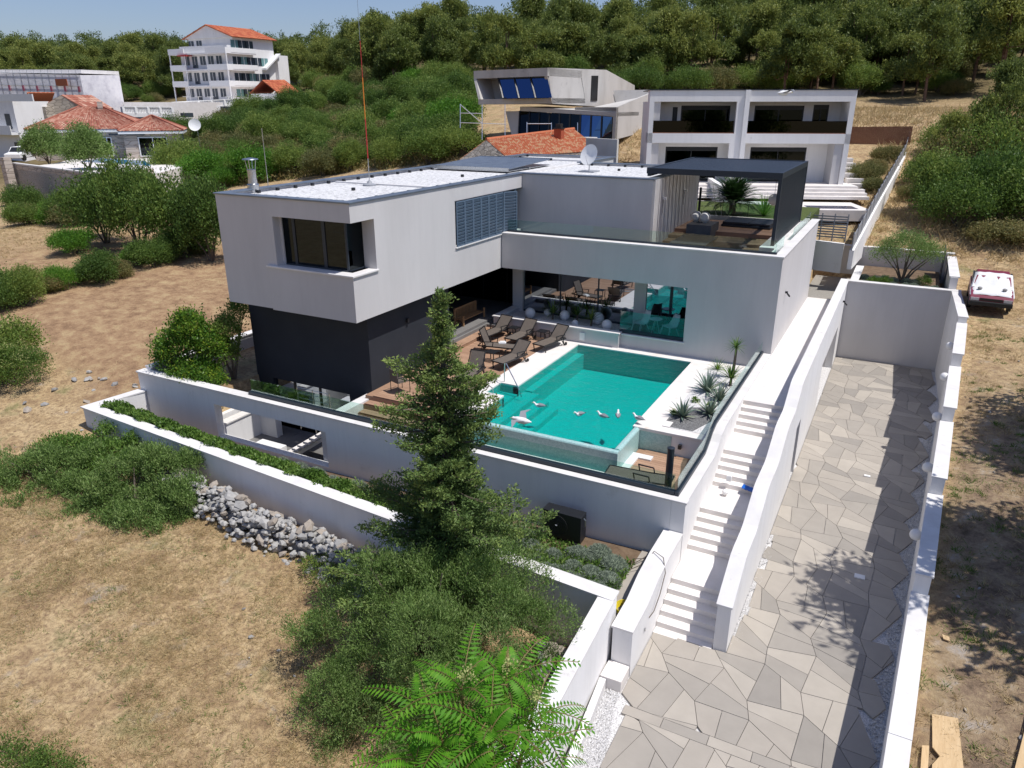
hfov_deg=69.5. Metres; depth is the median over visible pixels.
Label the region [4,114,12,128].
window
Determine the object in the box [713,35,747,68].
pine tree
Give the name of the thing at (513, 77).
window frame
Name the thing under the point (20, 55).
pine tree
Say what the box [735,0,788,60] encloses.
pine tree
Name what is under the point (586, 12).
pine tree
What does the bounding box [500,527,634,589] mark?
ground cover
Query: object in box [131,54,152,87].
pine tree
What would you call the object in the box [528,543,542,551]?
cushion plant
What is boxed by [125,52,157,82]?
pine tree
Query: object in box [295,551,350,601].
bramble
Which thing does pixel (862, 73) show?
shrub
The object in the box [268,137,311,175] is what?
shrub
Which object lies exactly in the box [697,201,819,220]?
garden lawn
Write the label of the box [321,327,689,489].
pool deck
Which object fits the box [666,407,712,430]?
dark pebbles
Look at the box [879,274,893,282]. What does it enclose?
box cushion
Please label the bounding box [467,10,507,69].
pine tree
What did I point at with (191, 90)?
window
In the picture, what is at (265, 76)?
window
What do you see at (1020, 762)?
wood board
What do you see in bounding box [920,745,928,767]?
wood board
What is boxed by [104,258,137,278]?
shrub
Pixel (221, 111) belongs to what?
shrub
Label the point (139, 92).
shrub
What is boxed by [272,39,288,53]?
pine tree
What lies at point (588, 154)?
satellite dish
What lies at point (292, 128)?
shrub
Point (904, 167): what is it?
shrub
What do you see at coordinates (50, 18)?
sky
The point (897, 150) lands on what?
shrub
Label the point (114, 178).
shrub
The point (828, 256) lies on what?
front slat fence
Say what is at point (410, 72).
shrub
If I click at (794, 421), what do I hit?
stair wall
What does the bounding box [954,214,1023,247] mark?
shrub
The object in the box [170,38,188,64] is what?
pine tree
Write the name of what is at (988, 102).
shrub
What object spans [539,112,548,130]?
window pane
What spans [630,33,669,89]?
pine tree
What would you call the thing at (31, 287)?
shrub
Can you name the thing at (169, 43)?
pine tree
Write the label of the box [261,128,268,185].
lightning rod
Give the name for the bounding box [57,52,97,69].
pine tree
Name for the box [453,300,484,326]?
wooden bench
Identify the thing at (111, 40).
pine tree
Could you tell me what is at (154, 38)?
pine tree
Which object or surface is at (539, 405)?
seagull
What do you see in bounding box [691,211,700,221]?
globe lamp
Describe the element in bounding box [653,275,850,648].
garden stair
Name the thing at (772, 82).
shrub
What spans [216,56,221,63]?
window
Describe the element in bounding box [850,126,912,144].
board fence
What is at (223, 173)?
shrub
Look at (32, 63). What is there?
pine tree
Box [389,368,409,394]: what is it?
deck chair
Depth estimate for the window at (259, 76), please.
139.21 m
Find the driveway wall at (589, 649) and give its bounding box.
[500,597,613,767]
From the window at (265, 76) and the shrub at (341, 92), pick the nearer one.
the shrub at (341, 92)
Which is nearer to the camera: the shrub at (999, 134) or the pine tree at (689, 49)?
the shrub at (999, 134)
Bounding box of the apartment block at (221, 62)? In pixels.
[167,24,289,101]
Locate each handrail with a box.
[296,386,330,432]
[504,362,521,396]
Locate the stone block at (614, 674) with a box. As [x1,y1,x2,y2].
[600,660,628,693]
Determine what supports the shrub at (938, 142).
on the ground at (82, 326)
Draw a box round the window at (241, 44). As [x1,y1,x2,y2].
[238,40,245,47]
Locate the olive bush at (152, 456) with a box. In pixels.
[79,433,209,538]
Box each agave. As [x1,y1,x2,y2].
[669,397,696,420]
[693,397,718,416]
[694,369,727,396]
[705,382,731,402]
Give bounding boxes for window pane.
[499,79,517,98]
[515,78,533,97]
[519,111,528,133]
[529,112,538,131]
[532,78,551,97]
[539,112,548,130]
[549,113,558,129]
[560,114,568,127]
[570,114,579,131]
[580,115,589,136]
[591,116,600,137]
[602,116,612,138]
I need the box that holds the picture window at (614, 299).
[523,270,687,330]
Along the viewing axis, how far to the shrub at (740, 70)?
97.69 m
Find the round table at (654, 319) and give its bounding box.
[649,317,661,332]
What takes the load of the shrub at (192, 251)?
on the ground at (82, 326)
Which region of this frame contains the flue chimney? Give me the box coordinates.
[242,158,259,192]
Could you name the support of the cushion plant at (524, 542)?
on the planting bed at (628, 552)
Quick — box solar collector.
[430,156,551,171]
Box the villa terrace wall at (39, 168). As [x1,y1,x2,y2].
[12,162,153,197]
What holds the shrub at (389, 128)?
on the ground at (82, 326)
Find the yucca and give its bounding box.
[718,363,742,385]
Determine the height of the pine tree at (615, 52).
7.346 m
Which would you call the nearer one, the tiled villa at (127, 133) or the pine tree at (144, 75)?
the tiled villa at (127, 133)
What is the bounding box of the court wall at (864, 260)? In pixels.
[816,244,954,282]
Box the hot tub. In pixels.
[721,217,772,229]
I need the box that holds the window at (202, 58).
[200,56,205,64]
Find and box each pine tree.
[0,34,21,47]
[0,48,18,67]
[3,37,46,67]
[3,44,31,69]
[19,63,37,69]
[24,38,69,69]
[25,58,52,67]
[44,62,65,69]
[50,45,73,66]
[52,50,73,69]
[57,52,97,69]
[60,41,91,59]
[68,52,85,69]
[72,59,94,69]
[84,45,102,67]
[95,40,118,66]
[96,56,115,70]
[97,39,117,57]
[111,51,143,84]
[112,40,143,85]
[112,51,143,83]
[118,31,143,55]
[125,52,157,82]
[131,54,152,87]
[137,31,167,56]
[140,40,162,68]
[142,52,156,68]
[145,54,163,82]
[152,56,183,95]
[154,44,183,97]
[164,40,173,47]
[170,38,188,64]
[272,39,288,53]
[273,42,300,54]
[279,51,301,83]
[280,35,309,59]
[282,47,308,73]
[285,41,310,60]
[288,61,299,75]
[301,40,335,74]
[304,34,333,75]
[307,52,313,59]
[323,37,351,74]
[325,52,343,75]
[333,19,352,46]
[336,16,370,63]
[346,10,398,71]
[350,17,384,66]
[360,7,394,29]
[367,40,391,80]
[372,26,421,75]
[389,16,398,25]
[390,20,424,68]
[391,8,427,68]
[409,0,449,39]
[415,13,461,66]
[429,27,462,63]
[433,0,471,33]
[443,13,466,47]
[450,16,472,58]
[455,29,476,65]
[463,44,487,70]
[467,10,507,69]
[474,3,525,69]
[495,28,537,66]
[507,0,550,35]
[507,34,544,68]
[510,10,538,36]
[512,16,530,27]
[513,18,568,68]
[522,19,543,27]
[532,0,591,50]
[548,18,597,68]
[553,0,604,41]
[563,21,606,67]
[592,0,641,41]
[597,6,609,33]
[598,32,631,73]
[607,13,634,38]
[611,24,650,64]
[618,34,647,65]
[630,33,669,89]
[631,16,675,74]
[633,3,697,72]
[639,11,659,35]
[643,0,678,15]
[662,6,727,88]
[684,0,741,87]
[686,25,711,37]
[692,0,733,57]
[701,17,722,66]
[704,26,718,65]
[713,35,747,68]
[718,2,749,38]
[719,0,747,40]
[720,28,759,62]
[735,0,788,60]
[736,27,784,71]
[739,10,761,61]
[746,0,784,19]
[747,0,799,52]
[752,15,820,88]
[779,3,807,16]
[780,2,842,88]
[784,9,799,19]
[785,0,844,20]
[787,3,835,35]
[789,23,842,88]
[821,33,865,88]
[830,3,846,29]
[832,0,890,49]
[834,0,849,25]
[835,0,854,35]
[836,14,893,62]
[847,0,903,20]
[853,4,907,63]
[867,21,903,62]
[870,0,896,14]
[875,0,916,9]
[879,29,938,95]
[880,0,978,101]
[889,2,922,35]
[890,0,964,60]
[894,0,976,51]
[900,45,932,93]
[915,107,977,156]
[952,0,1017,87]
[957,0,977,22]
[957,0,1023,94]
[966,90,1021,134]
[972,53,1023,118]
[983,38,1023,63]
[1002,73,1023,135]
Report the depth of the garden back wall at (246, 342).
32.92 m
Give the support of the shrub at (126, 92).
on the ground at (82, 326)
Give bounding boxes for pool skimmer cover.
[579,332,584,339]
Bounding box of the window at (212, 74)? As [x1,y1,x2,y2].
[210,72,215,80]
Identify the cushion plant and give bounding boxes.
[296,462,309,468]
[352,479,368,489]
[517,538,530,548]
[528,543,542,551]
[544,547,561,562]
[552,563,563,569]
[562,546,573,555]
[562,564,574,571]
[565,559,581,571]
[569,545,588,560]
[577,564,600,579]
[583,551,598,563]
[587,543,612,559]
[590,580,607,586]
[596,570,621,589]
[599,554,629,576]
[859,274,869,279]
[889,277,899,282]
[900,278,911,282]
[910,279,920,284]
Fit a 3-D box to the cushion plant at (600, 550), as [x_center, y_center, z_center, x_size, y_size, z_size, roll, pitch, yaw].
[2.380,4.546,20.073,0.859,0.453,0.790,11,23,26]
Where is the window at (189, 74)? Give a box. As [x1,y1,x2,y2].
[186,73,191,80]
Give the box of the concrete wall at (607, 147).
[586,138,618,162]
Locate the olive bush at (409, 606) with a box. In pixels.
[274,533,584,767]
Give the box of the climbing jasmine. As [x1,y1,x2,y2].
[158,362,230,385]
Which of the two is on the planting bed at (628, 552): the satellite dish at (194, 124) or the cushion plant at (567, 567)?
the cushion plant at (567, 567)
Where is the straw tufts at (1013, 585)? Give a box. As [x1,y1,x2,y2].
[911,240,1023,767]
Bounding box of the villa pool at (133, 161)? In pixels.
[80,158,150,165]
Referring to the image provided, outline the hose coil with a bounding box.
[616,599,625,612]
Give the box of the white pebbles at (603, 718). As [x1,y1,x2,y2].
[561,424,931,767]
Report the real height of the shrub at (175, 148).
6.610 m
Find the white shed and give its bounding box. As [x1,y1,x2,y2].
[250,80,297,100]
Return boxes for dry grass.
[0,223,247,425]
[0,463,553,767]
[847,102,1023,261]
[911,242,1023,767]
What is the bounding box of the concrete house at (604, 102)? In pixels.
[474,68,647,138]
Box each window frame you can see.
[103,137,113,153]
[137,137,167,156]
[497,78,503,98]
[499,76,548,98]
[513,77,519,98]
[529,77,535,97]
[579,115,580,132]
[589,116,591,136]
[600,116,602,137]
[665,147,717,179]
[680,106,730,120]
[747,147,806,180]
[753,106,803,120]
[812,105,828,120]
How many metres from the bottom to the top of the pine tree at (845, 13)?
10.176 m
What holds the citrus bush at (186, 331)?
on the ground at (82, 326)
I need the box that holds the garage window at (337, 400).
[276,378,349,432]
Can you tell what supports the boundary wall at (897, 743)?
on the ground at (82, 326)
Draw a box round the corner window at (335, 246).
[282,217,364,271]
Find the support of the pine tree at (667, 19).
on the ground at (82, 326)
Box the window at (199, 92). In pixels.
[196,89,202,99]
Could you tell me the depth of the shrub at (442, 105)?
71.01 m
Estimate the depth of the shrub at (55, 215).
55.92 m
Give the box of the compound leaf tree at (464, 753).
[350,623,594,767]
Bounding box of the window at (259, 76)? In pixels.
[255,74,262,81]
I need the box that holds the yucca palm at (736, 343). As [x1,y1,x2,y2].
[728,335,745,372]
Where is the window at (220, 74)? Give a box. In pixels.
[218,72,223,80]
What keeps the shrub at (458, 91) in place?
on the ground at (82, 326)
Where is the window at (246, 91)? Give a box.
[244,89,250,96]
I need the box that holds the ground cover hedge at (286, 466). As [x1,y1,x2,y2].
[99,398,401,511]
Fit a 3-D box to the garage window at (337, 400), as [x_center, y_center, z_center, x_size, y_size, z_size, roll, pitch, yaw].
[-7.828,0.990,29.302,3.900,2.050,0.020,11,23,26]
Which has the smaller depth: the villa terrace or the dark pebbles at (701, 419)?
the dark pebbles at (701, 419)
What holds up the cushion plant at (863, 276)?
in the raised planter
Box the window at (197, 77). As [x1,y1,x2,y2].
[194,73,200,83]
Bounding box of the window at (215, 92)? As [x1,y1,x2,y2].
[212,89,218,99]
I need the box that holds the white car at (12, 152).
[4,146,35,160]
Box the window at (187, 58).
[184,57,189,64]
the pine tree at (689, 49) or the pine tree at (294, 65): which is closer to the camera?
the pine tree at (689, 49)
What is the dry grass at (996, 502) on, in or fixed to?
on the ground at (82, 326)
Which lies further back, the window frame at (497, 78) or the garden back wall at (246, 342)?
the window frame at (497, 78)
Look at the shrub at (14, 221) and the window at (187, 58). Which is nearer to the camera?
the shrub at (14, 221)
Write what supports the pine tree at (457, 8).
on the ground at (82, 326)
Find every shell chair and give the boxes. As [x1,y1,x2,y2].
[631,309,650,331]
[660,313,680,335]
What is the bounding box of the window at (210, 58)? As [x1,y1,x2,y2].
[208,56,213,63]
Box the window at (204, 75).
[202,73,207,80]
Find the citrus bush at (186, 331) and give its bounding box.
[144,302,234,382]
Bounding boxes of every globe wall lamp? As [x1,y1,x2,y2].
[909,529,920,540]
[922,462,932,472]
[932,412,941,420]
[940,372,947,380]
[945,342,952,349]
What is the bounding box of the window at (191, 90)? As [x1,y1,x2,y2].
[189,89,194,96]
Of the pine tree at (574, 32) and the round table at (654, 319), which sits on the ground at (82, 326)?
the pine tree at (574, 32)
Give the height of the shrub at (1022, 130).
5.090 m
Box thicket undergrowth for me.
[196,100,461,187]
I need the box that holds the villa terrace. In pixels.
[14,158,198,198]
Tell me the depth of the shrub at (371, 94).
96.71 m
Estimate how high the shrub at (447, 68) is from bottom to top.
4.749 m
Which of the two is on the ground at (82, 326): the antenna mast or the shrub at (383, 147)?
the shrub at (383, 147)
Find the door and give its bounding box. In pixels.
[672,107,677,120]
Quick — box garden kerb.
[710,215,801,221]
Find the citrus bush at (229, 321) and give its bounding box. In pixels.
[198,298,250,378]
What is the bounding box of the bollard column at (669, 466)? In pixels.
[664,446,674,487]
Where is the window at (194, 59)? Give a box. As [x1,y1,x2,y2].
[192,57,197,67]
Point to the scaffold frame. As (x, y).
(502, 124)
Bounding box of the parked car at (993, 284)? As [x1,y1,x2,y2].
[966,269,1014,311]
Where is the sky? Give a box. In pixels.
[0,0,726,48]
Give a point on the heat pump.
(567, 523)
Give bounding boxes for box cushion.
[866,275,882,281]
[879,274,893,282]
[915,274,933,284]
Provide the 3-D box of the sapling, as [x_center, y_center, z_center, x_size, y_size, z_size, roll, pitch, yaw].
[-4.922,6.008,18.212,0.925,1.291,0.831,11,23,26]
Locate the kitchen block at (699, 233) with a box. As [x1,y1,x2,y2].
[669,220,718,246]
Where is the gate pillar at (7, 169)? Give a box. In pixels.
[0,157,16,189]
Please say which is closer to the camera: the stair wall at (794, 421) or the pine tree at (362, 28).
the stair wall at (794, 421)
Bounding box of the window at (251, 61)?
[247,57,254,64]
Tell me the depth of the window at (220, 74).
134.47 m
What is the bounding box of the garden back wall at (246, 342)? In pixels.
[145,330,253,371]
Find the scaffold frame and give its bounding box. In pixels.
[460,104,596,137]
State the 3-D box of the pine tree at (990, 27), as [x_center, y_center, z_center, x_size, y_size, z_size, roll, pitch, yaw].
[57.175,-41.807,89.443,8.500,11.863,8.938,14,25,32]
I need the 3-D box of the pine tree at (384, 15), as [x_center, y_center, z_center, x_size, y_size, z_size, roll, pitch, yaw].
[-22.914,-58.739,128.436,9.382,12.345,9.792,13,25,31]
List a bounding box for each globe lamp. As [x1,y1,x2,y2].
[525,308,534,317]
[544,309,550,315]
[560,310,569,320]
[593,312,603,324]
[602,319,611,329]
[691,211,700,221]
[699,212,710,222]
[768,179,776,205]
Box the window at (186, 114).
[180,113,193,116]
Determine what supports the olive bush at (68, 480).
on the ground at (82, 326)
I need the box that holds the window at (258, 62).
[254,58,261,65]
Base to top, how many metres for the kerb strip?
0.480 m
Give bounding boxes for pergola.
[647,157,807,245]
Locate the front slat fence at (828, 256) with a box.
[810,212,849,272]
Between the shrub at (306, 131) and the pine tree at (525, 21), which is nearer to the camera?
the shrub at (306, 131)
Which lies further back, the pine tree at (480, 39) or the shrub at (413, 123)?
the pine tree at (480, 39)
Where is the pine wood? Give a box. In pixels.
[0,0,852,57]
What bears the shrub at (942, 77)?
on the ground at (82, 326)
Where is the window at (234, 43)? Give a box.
[230,39,238,47]
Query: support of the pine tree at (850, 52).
on the ground at (82, 326)
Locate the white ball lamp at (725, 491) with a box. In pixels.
[722,489,728,494]
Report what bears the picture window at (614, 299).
in the villa at (334, 283)
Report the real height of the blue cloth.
0.065 m
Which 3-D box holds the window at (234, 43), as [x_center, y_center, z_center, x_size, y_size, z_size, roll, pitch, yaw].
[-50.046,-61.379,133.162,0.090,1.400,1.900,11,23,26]
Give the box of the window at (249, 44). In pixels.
[245,41,252,48]
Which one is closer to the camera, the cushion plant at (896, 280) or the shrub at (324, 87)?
the cushion plant at (896, 280)
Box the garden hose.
[622,551,665,617]
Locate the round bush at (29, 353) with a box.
[0,339,56,389]
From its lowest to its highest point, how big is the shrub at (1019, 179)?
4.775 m
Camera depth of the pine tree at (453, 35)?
114.95 m
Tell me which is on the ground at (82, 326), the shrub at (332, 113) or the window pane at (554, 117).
the shrub at (332, 113)
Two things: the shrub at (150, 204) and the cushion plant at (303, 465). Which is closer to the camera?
the cushion plant at (303, 465)
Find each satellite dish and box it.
[188,119,200,143]
[578,144,599,172]
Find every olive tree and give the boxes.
[17,118,63,163]
[53,118,119,166]
[867,223,953,280]
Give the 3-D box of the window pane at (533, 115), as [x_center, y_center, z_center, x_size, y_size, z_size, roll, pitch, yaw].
[1.869,-22.172,63.417,1.150,2.346,0.846,11,23,26]
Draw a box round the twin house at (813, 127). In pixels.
[640,89,868,220]
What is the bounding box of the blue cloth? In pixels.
[741,484,752,491]
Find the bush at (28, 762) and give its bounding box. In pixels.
[0,727,112,767]
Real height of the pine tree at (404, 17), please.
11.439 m
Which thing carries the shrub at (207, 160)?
on the ground at (82, 326)
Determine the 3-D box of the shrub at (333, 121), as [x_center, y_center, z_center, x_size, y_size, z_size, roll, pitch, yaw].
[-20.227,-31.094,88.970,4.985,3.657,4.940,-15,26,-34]
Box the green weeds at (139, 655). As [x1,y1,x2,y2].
[0,470,467,767]
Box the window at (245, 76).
[242,73,249,80]
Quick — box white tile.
[854,573,864,579]
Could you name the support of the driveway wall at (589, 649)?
on the ground at (82, 326)
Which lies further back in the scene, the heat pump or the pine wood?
the pine wood
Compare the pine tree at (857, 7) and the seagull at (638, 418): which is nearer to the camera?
the seagull at (638, 418)
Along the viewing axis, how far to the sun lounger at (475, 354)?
28.57 m
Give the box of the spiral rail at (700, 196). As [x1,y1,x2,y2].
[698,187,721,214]
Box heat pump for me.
[542,502,586,544]
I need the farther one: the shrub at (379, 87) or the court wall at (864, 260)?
the shrub at (379, 87)
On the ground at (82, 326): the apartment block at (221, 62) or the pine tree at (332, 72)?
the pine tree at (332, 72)
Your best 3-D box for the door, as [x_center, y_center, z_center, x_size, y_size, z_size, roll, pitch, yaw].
[11.328,-18.448,51.400,0.325,1.600,0.060,2,21,6]
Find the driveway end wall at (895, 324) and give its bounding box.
[835,278,961,370]
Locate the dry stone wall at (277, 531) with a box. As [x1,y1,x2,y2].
[157,465,430,617]
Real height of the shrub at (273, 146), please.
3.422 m
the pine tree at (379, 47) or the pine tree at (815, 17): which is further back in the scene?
the pine tree at (379, 47)
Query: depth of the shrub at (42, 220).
57.76 m
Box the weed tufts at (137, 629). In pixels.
[1,448,435,767]
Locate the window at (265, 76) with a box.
[262,74,269,79]
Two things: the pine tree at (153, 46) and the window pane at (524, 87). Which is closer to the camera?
the window pane at (524, 87)
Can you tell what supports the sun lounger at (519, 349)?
on the pool deck
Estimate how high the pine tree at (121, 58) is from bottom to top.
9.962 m
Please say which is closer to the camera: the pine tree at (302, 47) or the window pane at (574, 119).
the window pane at (574, 119)
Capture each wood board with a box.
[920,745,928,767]
[932,714,963,767]
[942,634,949,641]
[1015,734,1023,767]
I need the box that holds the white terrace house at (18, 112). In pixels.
[0,94,49,160]
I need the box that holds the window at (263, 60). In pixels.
[261,58,267,65]
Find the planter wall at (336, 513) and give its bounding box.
[80,389,618,659]
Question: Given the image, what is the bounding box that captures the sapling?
[296,598,327,645]
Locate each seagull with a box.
[511,409,530,427]
[532,402,546,407]
[574,411,585,416]
[597,411,609,417]
[633,413,644,422]
[778,89,794,95]
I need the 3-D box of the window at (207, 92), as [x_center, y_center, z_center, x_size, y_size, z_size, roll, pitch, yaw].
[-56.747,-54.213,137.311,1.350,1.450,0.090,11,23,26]
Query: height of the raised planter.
1.350 m
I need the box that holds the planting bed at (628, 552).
[291,462,640,579]
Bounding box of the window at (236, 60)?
[232,56,240,63]
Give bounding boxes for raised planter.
[851,265,939,286]
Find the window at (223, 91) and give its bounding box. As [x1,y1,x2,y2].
[220,88,226,96]
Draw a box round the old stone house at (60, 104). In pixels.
[27,92,112,118]
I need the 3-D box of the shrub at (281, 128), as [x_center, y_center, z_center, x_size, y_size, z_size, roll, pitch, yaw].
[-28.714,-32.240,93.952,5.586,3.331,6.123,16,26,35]
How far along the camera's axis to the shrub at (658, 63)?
94.08 m
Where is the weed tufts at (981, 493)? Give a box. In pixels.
[919,330,1023,757]
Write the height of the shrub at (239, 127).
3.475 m
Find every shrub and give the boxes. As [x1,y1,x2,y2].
[0,180,44,209]
[0,198,40,225]
[0,261,38,312]
[0,262,48,303]
[0,312,53,383]
[3,203,39,224]
[33,195,60,225]
[35,274,70,293]
[36,184,67,224]
[40,202,95,227]
[40,261,83,292]
[42,223,100,254]
[47,154,144,243]
[72,246,121,283]
[88,145,166,242]
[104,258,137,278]
[116,247,151,266]
[119,158,216,252]
[120,232,179,268]
[121,86,137,100]
[123,84,143,99]
[139,93,157,101]
[140,130,206,165]
[141,79,161,93]
[146,91,165,101]
[150,84,172,96]
[150,222,193,259]
[158,108,192,128]
[161,83,182,96]
[161,166,231,261]
[169,144,227,181]
[175,228,217,254]
[183,127,197,140]
[188,241,215,256]
[190,112,233,137]
[196,128,232,145]
[201,164,240,187]
[209,107,233,116]
[210,152,245,181]
[215,111,248,134]
[221,139,281,180]
[226,90,265,112]
[230,102,267,117]
[234,120,250,133]
[237,108,282,138]
[248,133,279,148]
[256,96,276,111]
[258,142,291,173]
[266,132,287,142]
[267,102,293,118]
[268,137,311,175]
[271,83,314,113]
[274,118,297,139]
[282,117,305,139]
[290,79,305,86]
[293,104,316,111]
[294,144,341,175]
[296,122,332,143]
[297,69,325,92]
[299,110,335,136]
[299,128,336,151]
[300,89,327,109]
[310,89,325,101]
[311,73,338,91]
[312,74,330,86]
[317,74,343,83]
[317,79,338,99]
[317,107,345,118]
[317,132,343,147]
[321,102,347,112]
[321,131,374,160]
[325,81,356,104]
[328,110,341,129]
[331,134,365,170]
[332,105,381,136]
[335,78,358,86]
[336,101,369,119]
[338,110,379,138]
[340,63,366,83]
[346,64,384,84]
[348,98,363,106]
[354,76,383,101]
[358,84,390,102]
[358,85,390,105]
[358,123,384,144]
[359,143,375,160]
[367,95,401,122]
[368,132,407,164]
[370,117,397,128]
[376,112,418,151]
[379,70,413,102]
[381,68,403,82]
[386,102,430,122]
[391,110,444,150]
[393,96,430,120]
[396,80,424,102]
[397,120,453,164]
[399,66,425,80]
[400,69,437,87]
[413,73,455,105]
[417,57,451,77]
[421,90,486,124]
[424,119,492,155]
[425,105,478,131]
[434,61,470,78]
[434,84,487,114]
[440,69,476,97]
[455,60,483,75]
[536,63,561,67]
[558,52,592,68]
[600,64,633,84]
[618,62,668,89]
[635,54,666,89]
[662,60,717,88]
[697,62,742,88]
[731,59,759,87]
[740,65,775,88]
[748,68,783,88]
[756,65,798,88]
[778,71,814,88]
[799,74,830,87]
[816,67,846,82]
[835,59,886,95]
[836,74,863,88]
[846,158,889,178]
[853,77,887,93]
[860,176,884,192]
[861,157,889,174]
[864,72,896,94]
[867,145,897,163]
[870,54,910,64]
[871,59,900,77]
[879,145,906,160]
[894,183,916,198]
[898,142,971,214]
[898,155,922,181]
[905,158,1023,227]
[913,113,955,150]
[913,123,1005,161]
[919,69,956,91]
[924,69,967,83]
[932,97,1023,161]
[938,76,981,95]
[945,59,974,77]
[953,131,1023,218]
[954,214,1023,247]
[965,57,983,72]
[977,154,1023,220]
[978,110,1023,159]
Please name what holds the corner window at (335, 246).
in the villa at (334, 283)
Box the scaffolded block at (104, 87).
[0,70,123,111]
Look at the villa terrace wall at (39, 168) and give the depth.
66.22 m
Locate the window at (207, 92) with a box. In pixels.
[204,89,209,96]
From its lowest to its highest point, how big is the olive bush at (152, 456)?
2.783 m
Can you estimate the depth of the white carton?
22.05 m
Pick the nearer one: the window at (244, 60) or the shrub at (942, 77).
the shrub at (942, 77)
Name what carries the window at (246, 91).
in the apartment block at (221, 62)
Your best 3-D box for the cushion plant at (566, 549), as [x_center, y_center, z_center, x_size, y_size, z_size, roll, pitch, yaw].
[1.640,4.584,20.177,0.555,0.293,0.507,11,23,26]
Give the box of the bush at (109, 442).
[29,417,168,480]
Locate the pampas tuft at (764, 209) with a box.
[743,194,774,215]
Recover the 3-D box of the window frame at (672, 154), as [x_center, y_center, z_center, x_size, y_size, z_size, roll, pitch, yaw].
[12.597,-15.589,52.112,3.579,2.250,0.080,2,21,6]
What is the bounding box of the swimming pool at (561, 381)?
[467,340,745,472]
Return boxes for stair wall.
[611,529,682,676]
[713,280,847,652]
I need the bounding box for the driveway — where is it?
[565,356,938,767]
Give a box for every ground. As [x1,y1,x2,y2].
[0,38,1023,767]
[123,102,228,119]
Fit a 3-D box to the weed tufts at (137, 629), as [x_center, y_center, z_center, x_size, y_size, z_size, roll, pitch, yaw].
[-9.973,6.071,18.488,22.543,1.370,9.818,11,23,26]
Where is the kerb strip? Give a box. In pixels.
[564,677,605,767]
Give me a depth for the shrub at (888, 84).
90.13 m
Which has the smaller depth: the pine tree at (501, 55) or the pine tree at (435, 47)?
the pine tree at (501, 55)
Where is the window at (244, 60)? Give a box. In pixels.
[240,57,247,64]
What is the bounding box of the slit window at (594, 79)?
[590,76,597,100]
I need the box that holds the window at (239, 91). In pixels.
[236,89,243,96]
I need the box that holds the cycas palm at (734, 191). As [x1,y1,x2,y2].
[704,177,762,215]
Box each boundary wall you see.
[847,139,907,269]
[879,291,968,767]
[939,245,959,288]
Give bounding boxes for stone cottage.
[459,124,585,159]
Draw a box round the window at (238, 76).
[234,73,242,80]
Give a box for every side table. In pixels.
[484,349,499,362]
[507,325,519,335]
[535,329,549,339]
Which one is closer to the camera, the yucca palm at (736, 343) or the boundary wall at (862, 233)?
the yucca palm at (736, 343)
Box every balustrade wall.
[120,106,174,118]
[179,97,262,116]
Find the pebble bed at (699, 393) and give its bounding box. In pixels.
[668,365,742,434]
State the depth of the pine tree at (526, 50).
100.78 m
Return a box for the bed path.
[616,550,649,616]
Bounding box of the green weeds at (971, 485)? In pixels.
[909,325,1023,767]
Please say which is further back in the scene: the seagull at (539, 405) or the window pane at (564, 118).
the window pane at (564, 118)
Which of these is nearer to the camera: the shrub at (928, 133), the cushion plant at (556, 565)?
the cushion plant at (556, 565)
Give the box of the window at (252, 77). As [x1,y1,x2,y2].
[248,73,256,80]
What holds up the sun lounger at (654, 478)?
on the pool deck
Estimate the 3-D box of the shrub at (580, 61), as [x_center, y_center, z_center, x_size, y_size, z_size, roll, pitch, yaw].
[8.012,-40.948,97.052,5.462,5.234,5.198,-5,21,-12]
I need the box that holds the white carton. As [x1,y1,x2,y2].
[726,474,731,481]
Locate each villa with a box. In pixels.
[23,102,186,160]
[136,153,819,560]
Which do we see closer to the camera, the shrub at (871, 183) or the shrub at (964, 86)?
the shrub at (871, 183)
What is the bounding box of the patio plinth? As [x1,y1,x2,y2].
[449,312,493,339]
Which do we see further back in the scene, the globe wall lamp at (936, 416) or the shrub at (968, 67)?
the shrub at (968, 67)
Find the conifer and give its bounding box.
[321,286,559,642]
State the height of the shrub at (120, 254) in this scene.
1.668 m
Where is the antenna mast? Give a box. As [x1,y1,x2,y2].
[357,0,376,185]
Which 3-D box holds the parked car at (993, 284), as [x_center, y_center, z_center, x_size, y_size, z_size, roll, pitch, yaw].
[21.795,-4.343,33.569,1.680,1.414,3.925,12,24,28]
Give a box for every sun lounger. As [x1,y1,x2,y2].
[453,349,486,386]
[477,326,514,349]
[478,314,512,340]
[491,338,530,370]
[504,317,536,341]
[532,323,568,352]
[604,463,674,484]
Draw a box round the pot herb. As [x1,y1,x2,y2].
[691,396,700,402]
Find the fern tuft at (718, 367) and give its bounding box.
[714,358,726,370]
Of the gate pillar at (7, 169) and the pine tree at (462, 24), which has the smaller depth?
the gate pillar at (7, 169)
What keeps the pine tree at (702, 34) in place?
on the ground at (82, 326)
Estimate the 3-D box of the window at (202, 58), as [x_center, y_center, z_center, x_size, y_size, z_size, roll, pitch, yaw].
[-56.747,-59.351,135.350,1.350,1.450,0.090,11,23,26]
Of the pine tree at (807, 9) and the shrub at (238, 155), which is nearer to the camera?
the shrub at (238, 155)
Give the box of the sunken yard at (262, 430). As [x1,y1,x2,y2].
[223,411,323,460]
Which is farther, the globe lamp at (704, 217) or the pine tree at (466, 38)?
the pine tree at (466, 38)
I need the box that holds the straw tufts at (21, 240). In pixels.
[0,220,222,258]
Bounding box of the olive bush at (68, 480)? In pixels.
[0,436,110,521]

